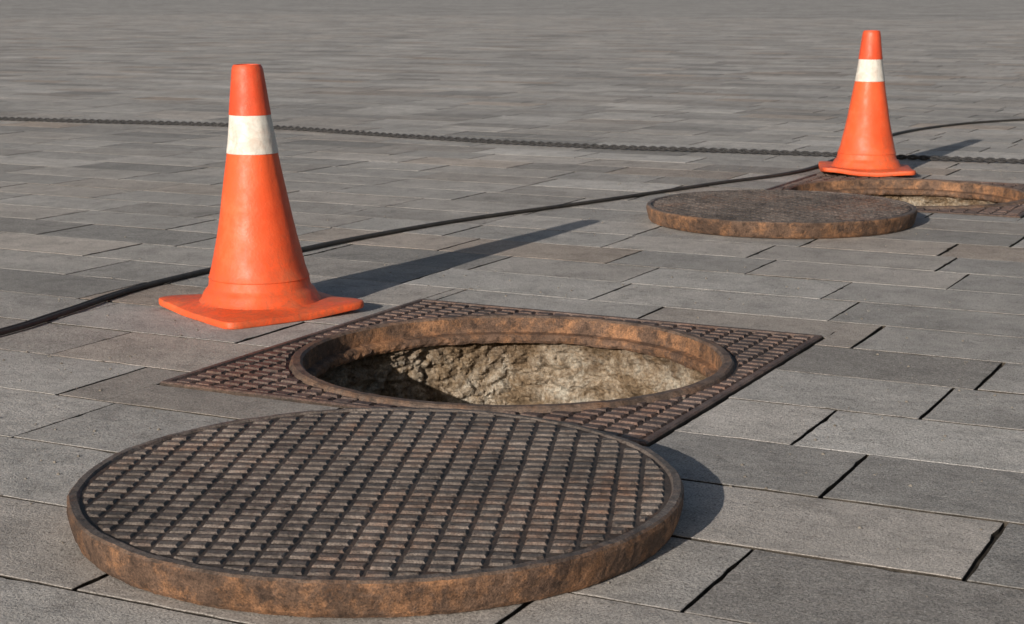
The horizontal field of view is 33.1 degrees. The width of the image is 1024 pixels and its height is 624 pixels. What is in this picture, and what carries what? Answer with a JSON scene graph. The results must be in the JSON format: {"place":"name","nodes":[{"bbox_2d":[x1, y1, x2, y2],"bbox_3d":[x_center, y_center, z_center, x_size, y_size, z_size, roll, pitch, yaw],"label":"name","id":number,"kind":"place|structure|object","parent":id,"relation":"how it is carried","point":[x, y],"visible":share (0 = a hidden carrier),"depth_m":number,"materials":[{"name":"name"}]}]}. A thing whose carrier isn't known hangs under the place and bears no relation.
{"place":"outdoors","nodes":[
{"label":"outdoors","id":0,"kind":"place"},
{"bbox_2d":[0,14,1023,623],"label":"pavement","id":1,"kind":"structure","parent":0,"point":[790,544],"depth_m":4.55,"materials":[{"name":"stone"}]},
{"bbox_2d":[159,64,363,329],"bbox_3d":[-0.557,-0.270,3.770,0.348,0.538,0.348,-8,13,-36],"label":"traffic cone","id":2,"kind":"object","parent":1,"relation":"on","point":[259,275],"visible":1,"depth_m":3.71,"materials":[{"name":"orange plastic"}]},
{"bbox_2d":[66,407,683,617],"bbox_3d":[-0.179,0.249,2.329,0.820,0.050,0.820,1,11,6],"label":"manhole cover","id":3,"kind":"object","parent":1,"relation":"on","point":[375,512],"visible":1,"depth_m":2.19,"materials":[{"name":"metal"}]},
{"bbox_2d":[160,299,822,446],"bbox_3d":[0.000,0.575,3.401,1.000,1.005,1.000,5,12,26],"label":"manhole","id":4,"kind":"object","parent":1,"relation":"in","point":[636,380],"visible":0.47,"depth_m":3.60,"materials":[{"name":"metal"}]},
{"bbox_2d":[0,117,1023,163],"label":"rope","id":5,"kind":"object","parent":1,"relation":"on","point":[742,151],"visible":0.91,"depth_m":7.78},
{"bbox_2d":[0,119,1023,335],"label":"electric cable","id":6,"kind":"object","parent":1,"relation":"on","point":[95,302],"visible":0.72,"depth_m":5.13,"materials":[{"name":"black rubber"}]},
{"bbox_2d":[646,190,917,238],"bbox_3d":[0.822,-0.305,5.279,0.820,0.050,0.820,-5,12,-24],"label":"manhole cover","id":7,"kind":"object","parent":1,"relation":"on","point":[785,214],"visible":1,"depth_m":5.09,"materials":[{"name":"brown metal"}]},
{"bbox_2d":[819,30,915,176],"bbox_3d":[1.363,-0.804,6.585,0.348,0.538,0.348,1,11,7],"label":"traffic cone","id":8,"kind":"object","parent":1,"relation":"on","point":[866,147],"visible":1,"depth_m":6.52,"materials":[{"name":"orange plastic"}]},
{"bbox_2d":[764,173,1023,218],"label":"manhole","id":9,"kind":"object","parent":1,"relation":"in","point":[980,198],"visible":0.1,"depth_m":6.29,"materials":[{"name":"metal"}]},
{"bbox_2d":[0,0,1023,19],"bbox_3d":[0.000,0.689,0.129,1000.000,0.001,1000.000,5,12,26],"label":"ground","id":10,"kind":"structure","parent":0,"point":[928,9],"depth_m":62.08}
]}

